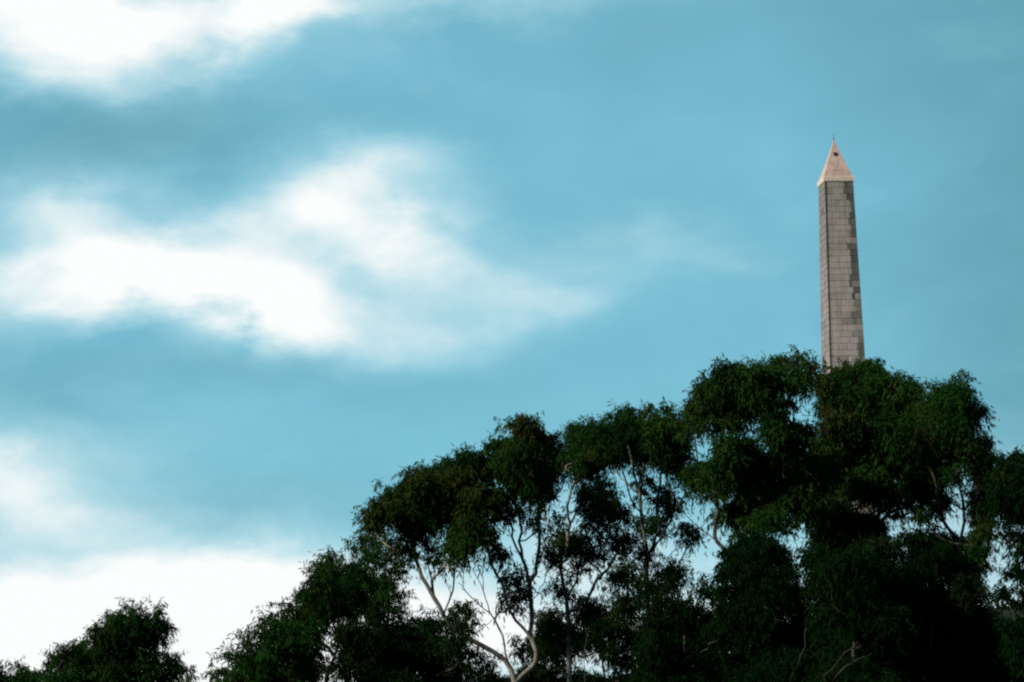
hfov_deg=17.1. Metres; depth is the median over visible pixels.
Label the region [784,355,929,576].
gum tree
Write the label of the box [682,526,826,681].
gum tree
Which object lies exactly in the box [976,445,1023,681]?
gum tree
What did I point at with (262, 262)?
sky
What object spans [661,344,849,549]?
gum tree
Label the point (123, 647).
gum tree
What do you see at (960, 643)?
gum tree
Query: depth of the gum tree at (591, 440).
121.07 m
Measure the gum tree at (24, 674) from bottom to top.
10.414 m
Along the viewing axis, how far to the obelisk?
353.94 m
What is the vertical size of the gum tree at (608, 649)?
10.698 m
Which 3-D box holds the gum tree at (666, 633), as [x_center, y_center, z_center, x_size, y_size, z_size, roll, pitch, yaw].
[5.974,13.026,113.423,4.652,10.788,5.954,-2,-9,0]
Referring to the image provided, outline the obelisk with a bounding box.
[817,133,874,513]
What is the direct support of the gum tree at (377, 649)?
on the ground
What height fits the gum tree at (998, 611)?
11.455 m
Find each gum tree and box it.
[0,655,44,681]
[28,593,206,681]
[201,545,382,681]
[311,604,508,681]
[338,532,419,625]
[350,410,589,681]
[497,610,645,681]
[522,413,643,681]
[593,396,707,636]
[621,570,730,681]
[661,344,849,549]
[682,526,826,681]
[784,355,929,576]
[789,530,931,681]
[873,520,1008,681]
[893,367,1005,591]
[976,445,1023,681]
[985,589,1023,681]
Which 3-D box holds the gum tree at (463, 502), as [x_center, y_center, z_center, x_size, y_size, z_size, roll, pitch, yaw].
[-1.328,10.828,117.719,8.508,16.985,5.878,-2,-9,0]
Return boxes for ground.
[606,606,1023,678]
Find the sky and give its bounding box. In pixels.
[0,0,1023,681]
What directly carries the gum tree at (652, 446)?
on the ground
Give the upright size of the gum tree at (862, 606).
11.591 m
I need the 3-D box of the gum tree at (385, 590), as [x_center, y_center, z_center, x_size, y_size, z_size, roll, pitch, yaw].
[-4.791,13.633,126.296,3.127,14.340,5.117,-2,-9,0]
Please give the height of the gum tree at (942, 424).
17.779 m
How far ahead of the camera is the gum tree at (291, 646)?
110.75 m

